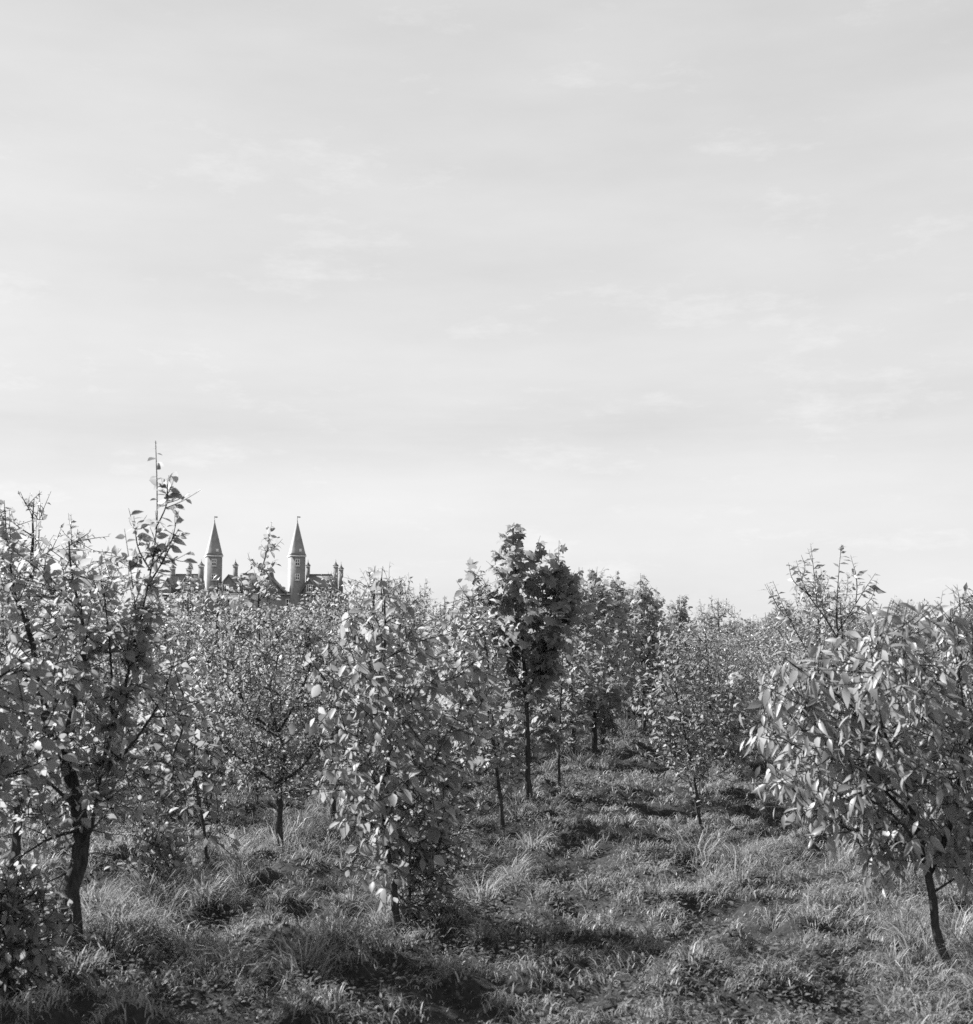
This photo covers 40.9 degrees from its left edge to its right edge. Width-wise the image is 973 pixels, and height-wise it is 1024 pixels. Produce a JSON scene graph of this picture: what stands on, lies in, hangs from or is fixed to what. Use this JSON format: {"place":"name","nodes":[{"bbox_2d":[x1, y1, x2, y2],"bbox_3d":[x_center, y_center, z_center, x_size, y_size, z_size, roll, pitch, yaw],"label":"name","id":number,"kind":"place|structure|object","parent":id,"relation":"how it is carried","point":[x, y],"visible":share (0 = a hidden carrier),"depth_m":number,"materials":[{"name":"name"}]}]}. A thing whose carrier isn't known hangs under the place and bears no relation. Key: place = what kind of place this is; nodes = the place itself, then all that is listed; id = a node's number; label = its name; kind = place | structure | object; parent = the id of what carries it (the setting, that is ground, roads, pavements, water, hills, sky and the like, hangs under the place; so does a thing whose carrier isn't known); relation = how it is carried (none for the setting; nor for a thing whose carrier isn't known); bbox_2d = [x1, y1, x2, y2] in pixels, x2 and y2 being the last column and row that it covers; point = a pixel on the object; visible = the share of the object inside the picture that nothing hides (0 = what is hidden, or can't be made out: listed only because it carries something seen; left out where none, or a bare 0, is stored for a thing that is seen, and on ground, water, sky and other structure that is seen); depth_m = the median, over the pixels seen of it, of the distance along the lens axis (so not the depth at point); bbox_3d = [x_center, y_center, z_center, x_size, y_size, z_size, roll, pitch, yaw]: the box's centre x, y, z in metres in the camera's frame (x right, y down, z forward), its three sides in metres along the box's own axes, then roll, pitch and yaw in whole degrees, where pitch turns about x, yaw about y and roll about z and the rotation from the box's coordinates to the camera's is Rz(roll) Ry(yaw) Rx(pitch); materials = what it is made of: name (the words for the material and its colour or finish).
{"place":"outdoors","nodes":[
{"label":"outdoors","id":0,"kind":"place"},
{"bbox_2d":[154,516,347,627],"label":"manor house","id":1,"kind":"structure","parent":0,"point":[298,585],"depth_m":400.13,"materials":[{"name":"stone"}]},
{"bbox_2d":[0,675,972,1023],"bbox_3d":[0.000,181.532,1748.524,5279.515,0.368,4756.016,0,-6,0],"label":"ground","id":2,"kind":"structure","parent":0,"point":[436,1009],"depth_m":8.14,"materials":[{"name":"grey plant"}]},
{"bbox_2d":[0,597,77,736],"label":"fruit tree","id":3,"kind":"object","parent":2,"relation":"on","point":[8,640],"visible":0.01,"depth_m":16.35,"materials":[{"name":"grey plant"}]},
{"bbox_2d":[0,617,81,849],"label":"fruit tree","id":4,"kind":"object","parent":2,"relation":"on","point":[43,746],"visible":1,"depth_m":6.37,"materials":[{"name":"grey plant"}]},
{"bbox_2d":[0,857,83,1001],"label":"bush","id":5,"kind":"object","parent":2,"relation":"on","point":[35,956],"visible":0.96,"depth_m":6.57,"materials":[{"name":"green plant"}]},
{"bbox_2d":[14,604,120,746],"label":"broadleaf tree","id":6,"kind":"object","parent":2,"relation":"on","point":[93,681],"visible":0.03,"depth_m":18.15,"materials":[{"name":"grey plant"}]},
{"bbox_2d":[0,543,146,875],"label":"fruit tree","id":7,"kind":"object","parent":2,"relation":"on","point":[17,848],"visible":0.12,"depth_m":9.84,"materials":[{"name":"grey plant"}]},
{"bbox_2d":[0,491,152,812],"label":"fruit tree","id":8,"kind":"object","parent":2,"relation":"on","point":[74,542],"visible":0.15,"depth_m":13.48,"materials":[{"name":"grey plant"}]},
{"bbox_2d":[4,605,188,795],"bbox_3d":[-4.355,2.207,14.781,2.062,2.395,1.953,-6,-8,44],"label":"fruit tree","id":9,"kind":"object","parent":2,"relation":"on","point":[143,696],"visible":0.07,"depth_m":14.97,"materials":[{"name":"grey plant"}]},
{"bbox_2d":[47,565,156,747],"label":"fruit tree","id":10,"kind":"object","parent":2,"relation":"on","point":[104,572],"visible":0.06,"depth_m":22.01,"materials":[{"name":"grey plant"}]},
{"bbox_2d":[0,441,218,961],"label":"fruit tree","id":11,"kind":"object","parent":2,"relation":"on","point":[135,653],"visible":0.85,"depth_m":7.52,"materials":[{"name":"grey plant"}]},
{"bbox_2d":[71,589,222,758],"bbox_3d":[-5.109,2.521,19.696,2.320,2.844,2.450,4,-7,-33],"label":"fruit tree","id":12,"kind":"object","parent":2,"relation":"on","point":[188,654],"visible":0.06,"depth_m":19.89,"materials":[{"name":"grey plant"}]},
{"bbox_2d":[104,811,202,893],"bbox_3d":[-2.268,2.457,8.959,0.571,0.789,0.630,-3,-7,29],"label":"bush","id":13,"kind":"object","parent":2,"relation":"on","point":[166,846],"visible":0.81,"depth_m":8.92,"materials":[{"name":"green plant"}]},
{"bbox_2d":[98,606,224,779],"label":"fruit tree","id":14,"kind":"object","parent":2,"relation":"on","point":[165,629],"visible":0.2,"depth_m":16.62,"materials":[{"name":"grey plant"}]},
{"bbox_2d":[118,729,225,829],"bbox_3d":[-2.962,2.614,12.323,1.047,1.112,1.041,0,-6,0],"label":"bush","id":15,"kind":"object","parent":2,"relation":"on","point":[180,798],"visible":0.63,"depth_m":12.23,"materials":[{"name":"grey plant"}]},
{"bbox_2d":[150,610,212,724],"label":"fruit tree","id":16,"kind":"object","parent":2,"relation":"on","point":[181,646],"visible":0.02,"depth_m":25.22,"materials":[{"name":"grey plant"}]},
{"bbox_2d":[132,683,242,878],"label":"sapling","id":17,"kind":"object","parent":2,"relation":"on","point":[203,758],"visible":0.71,"depth_m":9.60,"materials":[{"name":"grey plant"}]},
{"bbox_2d":[146,570,244,746],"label":"broadleaf tree","id":18,"kind":"object","parent":2,"relation":"on","point":[190,594],"visible":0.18,"depth_m":21.79,"materials":[{"name":"grey plant"}]},
{"bbox_2d":[173,652,251,808],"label":"sapling","id":19,"kind":"object","parent":2,"relation":"on","point":[228,769],"visible":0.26,"depth_m":13.04,"materials":[{"name":"grey plant"}]},
{"bbox_2d":[154,575,284,764],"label":"broadleaf tree","id":20,"kind":"object","parent":2,"relation":"on","point":[199,607],"visible":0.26,"depth_m":18.31,"materials":[{"name":"grey plant"}]},
{"bbox_2d":[192,618,254,740],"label":"broadleaf tree","id":21,"kind":"object","parent":2,"relation":"on","point":[226,662],"visible":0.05,"depth_m":23.72,"materials":[{"name":"grey plant"}]},
{"bbox_2d":[205,610,250,721],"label":"broadleaf tree","id":22,"kind":"object","parent":2,"relation":"on","point":[225,643],"visible":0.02,"depth_m":28.53,"materials":[{"name":"grey plant"}]},
{"bbox_2d":[220,521,290,803],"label":"sapling","id":23,"kind":"object","parent":2,"relation":"on","point":[259,582],"visible":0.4,"depth_m":14.44,"materials":[{"name":"grey plant"}]},
{"bbox_2d":[234,607,294,710],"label":"broadleaf tree","id":24,"kind":"object","parent":2,"relation":"on","point":[267,636],"visible":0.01,"depth_m":25.66,"materials":[{"name":"grey plant"}]},
{"bbox_2d":[214,620,319,756],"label":"fruit tree","id":25,"kind":"object","parent":2,"relation":"on","point":[254,638],"visible":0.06,"depth_m":19.98,"materials":[{"name":"grey plant"}]},
{"bbox_2d":[179,600,358,853],"bbox_3d":[-1.821,1.857,10.914,1.543,2.233,1.603,0,-6,0],"label":"fruit tree","id":26,"kind":"object","parent":2,"relation":"on","point":[245,676],"visible":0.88,"depth_m":10.83,"materials":[{"name":"grey plant"}]},
{"bbox_2d":[238,609,356,771],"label":"broadleaf tree","id":27,"kind":"object","parent":2,"relation":"on","point":[285,666],"visible":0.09,"depth_m":16.82,"materials":[{"name":"grey plant"}]},
{"bbox_2d":[267,596,327,726],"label":"broadleaf tree","id":28,"kind":"object","parent":2,"relation":"on","point":[304,608],"visible":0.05,"depth_m":27.64,"materials":[{"name":"grey plant"}]},
{"bbox_2d":[241,608,358,744],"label":"fruit tree","id":29,"kind":"object","parent":2,"relation":"on","point":[287,658],"visible":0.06,"depth_m":21.76,"materials":[{"name":"grey plant"}]},
{"bbox_2d":[266,572,370,690],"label":"fruit tree","id":30,"kind":"object","parent":2,"relation":"on","point":[322,599],"visible":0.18,"depth_m":23.69,"materials":[{"name":"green plant"}]},
{"bbox_2d":[272,622,394,824],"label":"fruit tree","id":31,"kind":"object","parent":2,"relation":"on","point":[332,761],"visible":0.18,"depth_m":12.38,"materials":[{"name":"grey plant"}]},
{"bbox_2d":[278,609,393,754],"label":"broadleaf tree","id":32,"kind":"object","parent":2,"relation":"on","point":[333,621],"visible":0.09,"depth_m":18.66,"materials":[{"name":"grey plant"}]},
{"bbox_2d":[264,623,446,779],"bbox_3d":[-1.505,2.200,14.467,1.995,2.116,1.889,-3,-7,27],"label":"fruit tree","id":33,"kind":"object","parent":2,"relation":"on","point":[390,681],"visible":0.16,"depth_m":14.38,"materials":[{"name":"grey plant"}]},
{"bbox_2d":[314,563,436,745],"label":"fruit tree","id":34,"kind":"object","parent":2,"relation":"on","point":[374,593],"visible":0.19,"depth_m":20.25,"materials":[{"name":"grey plant"}]},
{"bbox_2d":[335,572,442,746],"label":"fruit tree","id":35,"kind":"object","parent":2,"relation":"on","point":[409,595],"visible":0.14,"depth_m":21.87,"materials":[{"name":"grey plant"}]},
{"bbox_2d":[288,566,501,936],"bbox_3d":[-0.524,1.486,7.880,1.246,2.328,1.063,2,-6,-16],"label":"broadleaf tree","id":36,"kind":"object","parent":2,"relation":"on","point":[390,838],"visible":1,"depth_m":7.85,"materials":[{"name":"grey plant"}]},
{"bbox_2d":[354,609,455,782],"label":"broadleaf tree","id":37,"kind":"object","parent":2,"relation":"on","point":[419,631],"visible":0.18,"depth_m":16.06,"materials":[{"name":"grey plant"}]},
{"bbox_2d":[340,770,485,922],"bbox_3d":[-0.459,2.177,8.080,0.921,1.159,0.834,0,-6,0],"label":"bush","id":38,"kind":"object","parent":2,"relation":"on","point":[437,874],"visible":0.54,"depth_m":8.01,"materials":[{"name":"grey plant"}]},
{"bbox_2d":[390,595,459,702],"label":"fruit tree","id":39,"kind":"object","parent":2,"relation":"on","point":[428,612],"visible":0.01,"depth_m":24.07,"materials":[{"name":"grey plant"}]},
{"bbox_2d":[387,624,487,764],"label":"fruit tree","id":40,"kind":"object","parent":2,"relation":"on","point":[451,713],"visible":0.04,"depth_m":17.76,"materials":[{"name":"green plant"}]},
{"bbox_2d":[406,596,470,709],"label":"broadleaf tree","id":41,"kind":"object","parent":2,"relation":"on","point":[444,606],"visible":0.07,"depth_m":25.75,"materials":[{"name":"grey plant"}]},
{"bbox_2d":[425,597,489,664],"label":"fruit tree","id":42,"kind":"object","parent":2,"relation":"on","point":[451,619],"visible":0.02,"depth_m":27.42,"materials":[{"name":"grey plant"}]},
{"bbox_2d":[425,592,506,806],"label":"sapling","id":43,"kind":"object","parent":2,"relation":"on","point":[450,702],"visible":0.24,"depth_m":12.38,"materials":[{"name":"grey plant"}]},
{"bbox_2d":[416,625,531,763],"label":"fruit tree","id":44,"kind":"object","parent":2,"relation":"on","point":[518,669],"visible":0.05,"depth_m":19.49,"materials":[{"name":"grey plant"}]},
{"bbox_2d":[6,585,948,683],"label":"plantation","id":45,"kind":"object","parent":2,"relation":"on","point":[744,622],"depth_m":38.41,"materials":[{"name":"grey plant"}]},
{"bbox_2d":[432,579,527,831],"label":"broadleaf tree","id":46,"kind":"object","parent":2,"relation":"on","point":[492,751],"visible":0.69,"depth_m":11.96,"materials":[{"name":"grey plant"}]},
{"bbox_2d":[442,578,536,725],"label":"fruit tree","id":47,"kind":"object","parent":2,"relation":"on","point":[469,620],"visible":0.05,"depth_m":21.43,"materials":[{"name":"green plant"}]},
{"bbox_2d":[482,641,550,735],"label":"broadleaf tree","id":48,"kind":"object","parent":2,"relation":"on","point":[530,704],"visible":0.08,"depth_m":23.25,"materials":[{"name":"grey plant"}]},
{"bbox_2d":[459,523,598,799],"bbox_3d":[0.474,1.681,14.437,1.333,3.137,1.197,-4,-7,37],"label":"maple tree","id":49,"kind":"object","parent":2,"relation":"on","point":[546,645],"visible":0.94,"depth_m":14.33,"materials":[{"name":"grey plant"}]},
{"bbox_2d":[509,608,557,732],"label":"maple tree","id":50,"kind":"object","parent":2,"relation":"on","point":[531,710],"visible":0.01,"depth_m":24.95,"materials":[{"name":"grey plant"}]},
{"bbox_2d":[530,597,559,725],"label":"maple tree","id":51,"kind":"object","parent":2,"relation":"on","point":[540,599],"depth_m":26.57,"materials":[{"name":"grey plant"}]},
{"bbox_2d":[521,582,607,788],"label":"sapling","id":52,"kind":"object","parent":2,"relation":"on","point":[570,698],"visible":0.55,"depth_m":15.26,"materials":[{"name":"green plant"}]},
{"bbox_2d":[526,570,628,760],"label":"maple tree","id":53,"kind":"object","parent":2,"relation":"on","point":[594,634],"visible":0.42,"depth_m":18.79,"materials":[{"name":"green plant"}]},
{"bbox_2d":[530,567,650,755],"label":"maple tree","id":54,"kind":"object","parent":2,"relation":"on","point":[613,700],"visible":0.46,"depth_m":20.48,"materials":[{"name":"grey plant"}]},
{"bbox_2d":[564,585,648,746],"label":"maple tree","id":55,"kind":"object","parent":2,"relation":"on","point":[632,660],"visible":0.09,"depth_m":22.25,"materials":[{"name":"grey plant"}]},
{"bbox_2d":[586,569,637,739],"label":"maple tree","id":56,"kind":"object","parent":2,"relation":"on","point":[611,724],"visible":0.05,"depth_m":24.33,"materials":[{"name":"grey plant"}]},
{"bbox_2d":[595,588,653,729],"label":"maple tree","id":57,"kind":"object","parent":2,"relation":"on","point":[633,668],"visible":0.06,"depth_m":25.97,"materials":[{"name":"grey plant"}]},
{"bbox_2d":[620,585,669,728],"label":"maple tree","id":58,"kind":"object","parent":2,"relation":"on","point":[631,591],"visible":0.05,"depth_m":27.91,"materials":[{"name":"grey plant"}]},
{"bbox_2d":[626,573,670,730],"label":"maple tree","id":59,"kind":"object","parent":2,"relation":"on","point":[649,616],"visible":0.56,"depth_m":26.77,"materials":[{"name":"grey plant"}]},
{"bbox_2d":[632,597,686,716],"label":"maple tree","id":60,"kind":"object","parent":2,"relation":"on","point":[660,669],"visible":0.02,"depth_m":31.02,"materials":[{"name":"grey plant"}]},
{"bbox_2d":[642,588,680,715],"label":"maple tree","id":61,"kind":"object","parent":2,"relation":"on","point":[661,602],"visible":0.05,"depth_m":33.15,"materials":[{"name":"grey plant"}]},
{"bbox_2d":[663,594,697,702],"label":"maple tree","id":62,"kind":"object","parent":2,"relation":"on","point":[679,612],"visible":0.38,"depth_m":37.77,"materials":[{"name":"grey plant"}]},
{"bbox_2d":[620,619,758,830],"bbox_3d":[1.928,2.082,12.342,1.368,2.139,1.102,0,-6,0],"label":"sapling","id":63,"kind":"object","parent":2,"relation":"on","point":[693,686],"visible":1,"depth_m":12.33,"materials":[{"name":"grey plant"}]},
{"bbox_2d":[704,612,720,633],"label":"maple tree","id":64,"kind":"object","parent":2,"relation":"on","point":[711,621],"visible":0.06,"depth_m":54.76,"materials":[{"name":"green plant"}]},
{"bbox_2d":[676,620,750,730],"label":"fruit tree","id":65,"kind":"object","parent":2,"relation":"on","point":[714,635],"visible":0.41,"depth_m":25.14,"materials":[{"name":"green plant"}]},
{"bbox_2d":[674,626,758,726],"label":"fruit tree","id":66,"kind":"object","parent":2,"relation":"on","point":[692,696],"visible":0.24,"depth_m":26.78,"materials":[{"name":"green plant"}]},
{"bbox_2d":[692,637,746,719],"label":"fruit tree","id":67,"kind":"object","parent":2,"relation":"on","point":[725,660],"visible":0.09,"depth_m":30.05,"materials":[{"name":"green plant"}]},
{"bbox_2d":[684,597,757,681],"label":"fruit tree","id":68,"kind":"object","parent":2,"relation":"on","point":[717,621],"visible":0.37,"depth_m":33.80,"materials":[{"name":"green plant"}]},
{"bbox_2d":[686,634,755,724],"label":"fruit tree","id":69,"kind":"object","parent":2,"relation":"on","point":[730,640],"visible":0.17,"depth_m":28.50,"materials":[{"name":"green plant"}]},
{"bbox_2d":[698,670,755,765],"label":"sapling","id":70,"kind":"object","parent":2,"relation":"on","point":[736,676],"visible":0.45,"depth_m":17.79,"materials":[{"name":"grey plant"}]},
{"bbox_2d":[734,621,778,691],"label":"fruit tree","id":71,"kind":"object","parent":2,"relation":"on","point":[752,647],"visible":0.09,"depth_m":32.14,"materials":[{"name":"grey plant"}]},
{"bbox_2d":[736,616,778,696],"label":"fruit tree","id":72,"kind":"object","parent":2,"relation":"on","point":[761,628],"visible":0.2,"depth_m":30.41,"materials":[{"name":"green plant"}]},
{"bbox_2d":[738,612,783,705],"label":"fruit tree","id":73,"kind":"object","parent":2,"relation":"on","point":[756,629],"visible":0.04,"depth_m":35.21,"materials":[{"name":"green plant"}]},
{"bbox_2d":[735,621,804,706],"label":"fruit tree","id":74,"kind":"object","parent":2,"relation":"on","point":[764,629],"visible":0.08,"depth_m":28.79,"materials":[{"name":"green plant"}]},
{"bbox_2d":[745,611,797,699],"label":"fruit tree","id":75,"kind":"object","parent":2,"relation":"on","point":[753,642],"visible":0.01,"depth_m":33.54,"materials":[{"name":"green plant"}]},
{"bbox_2d":[735,622,809,719],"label":"fruit tree","id":76,"kind":"object","parent":2,"relation":"on","point":[767,663],"visible":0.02,"depth_m":26.92,"materials":[{"name":"grey plant"}]},
{"bbox_2d":[736,598,810,733],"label":"fruit tree","id":77,"kind":"object","parent":2,"relation":"on","point":[762,647],"visible":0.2,"depth_m":25.23,"materials":[{"name":"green plant"}]},
{"bbox_2d":[746,637,805,737],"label":"fruit tree","id":78,"kind":"object","parent":2,"relation":"on","point":[773,663],"visible":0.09,"depth_m":23.34,"materials":[{"name":"grey plant"}]},
{"bbox_2d":[755,641,827,722],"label":"fruit tree","id":79,"kind":"object","parent":2,"relation":"on","point":[780,665],"visible":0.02,"depth_m":21.49,"materials":[{"name":"grey plant"}]},
{"bbox_2d":[747,570,865,725],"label":"fruit tree","id":80,"kind":"object","parent":2,"relation":"on","point":[819,583],"visible":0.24,"depth_m":19.64,"materials":[{"name":"grey plant"}]},
{"bbox_2d":[771,632,869,731],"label":"fruit tree","id":81,"kind":"object","parent":2,"relation":"on","point":[805,684],"visible":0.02,"depth_m":18.05,"materials":[{"name":"grey plant"}]},
{"bbox_2d":[756,600,901,768],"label":"fruit tree","id":82,"kind":"object","parent":2,"relation":"on","point":[780,645],"visible":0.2,"depth_m":14.39,"materials":[{"name":"grey plant"}]},
{"bbox_2d":[757,543,902,850],"bbox_3d":[3.020,1.657,11.424,1.303,2.769,1.108,0,-6,0],"label":"fruit tree","id":83,"kind":"object","parent":2,"relation":"on","point":[788,617],"visible":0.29,"depth_m":11.48,"materials":[{"name":"grey plant"}]},
{"bbox_2d":[764,591,926,734],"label":"fruit tree","id":84,"kind":"object","parent":2,"relation":"on","point":[844,616],"visible":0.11,"depth_m":16.18,"materials":[{"name":"grey plant"}]},
{"bbox_2d":[801,710,900,861],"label":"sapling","id":85,"kind":"object","parent":2,"relation":"on","point":[852,752],"visible":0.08,"depth_m":10.40,"materials":[{"name":"grey plant"}]},
{"bbox_2d":[731,598,972,968],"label":"fruit tree","id":86,"kind":"object","parent":2,"relation":"on","point":[921,744],"visible":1,"depth_m":6.79,"materials":[{"name":"grey plant"}]},
{"bbox_2d":[852,616,902,693],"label":"fruit tree","id":87,"kind":"object","parent":2,"relation":"on","point":[865,633],"visible":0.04,"depth_m":24.26,"materials":[{"name":"grey plant"}]},
{"bbox_2d":[850,614,935,667],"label":"fruit tree","id":88,"kind":"object","parent":2,"relation":"on","point":[867,629],"visible":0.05,"depth_m":26.20,"materials":[{"name":"grey plant"}]},
{"bbox_2d":[860,596,939,675],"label":"fruit tree","id":89,"kind":"object","parent":2,"relation":"on","point":[899,606],"visible":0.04,"depth_m":22.92,"materials":[{"name":"grey plant"}]},
{"bbox_2d":[909,598,943,650],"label":"fruit tree","id":90,"kind":"object","parent":2,"relation":"on","point":[920,615],"visible":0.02,"depth_m":31.78,"materials":[{"name":"grey plant"}]},
{"bbox_2d":[898,629,968,724],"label":"fruit tree","id":91,"kind":"object","parent":2,"relation":"on","point":[926,662],"visible":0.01,"depth_m":19.26,"materials":[{"name":"grey plant"}]},
{"bbox_2d":[896,582,972,828],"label":"fruit tree","id":92,"kind":"object","parent":2,"relation":"on","point":[926,656],"visible":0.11,"depth_m":11.91,"materials":[{"name":"grey plant"}]},
{"bbox_2d":[897,619,971,732],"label":"fruit tree","id":93,"kind":"object","parent":2,"relation":"on","point":[939,652],"visible":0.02,"depth_m":15.60,"materials":[{"name":"grey plant"}]},
{"bbox_2d":[921,616,971,726],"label":"fruit tree","id":94,"kind":"object","parent":2,"relation":"on","point":[948,660],"depth_m":17.20,"materials":[{"name":"grey plant"}]},
{"bbox_2d":[930,600,972,707],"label":"fruit tree","id":95,"kind":"object","parent":2,"relation":"on","point":[965,612],"visible":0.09,"depth_m":24.88,"materials":[{"name":"grey plant"}]},
{"bbox_2d":[0,0,972,640],"label":"sky","id":96,"kind":"structure","parent":0,"point":[677,294],"materials":[{"name":"white"}]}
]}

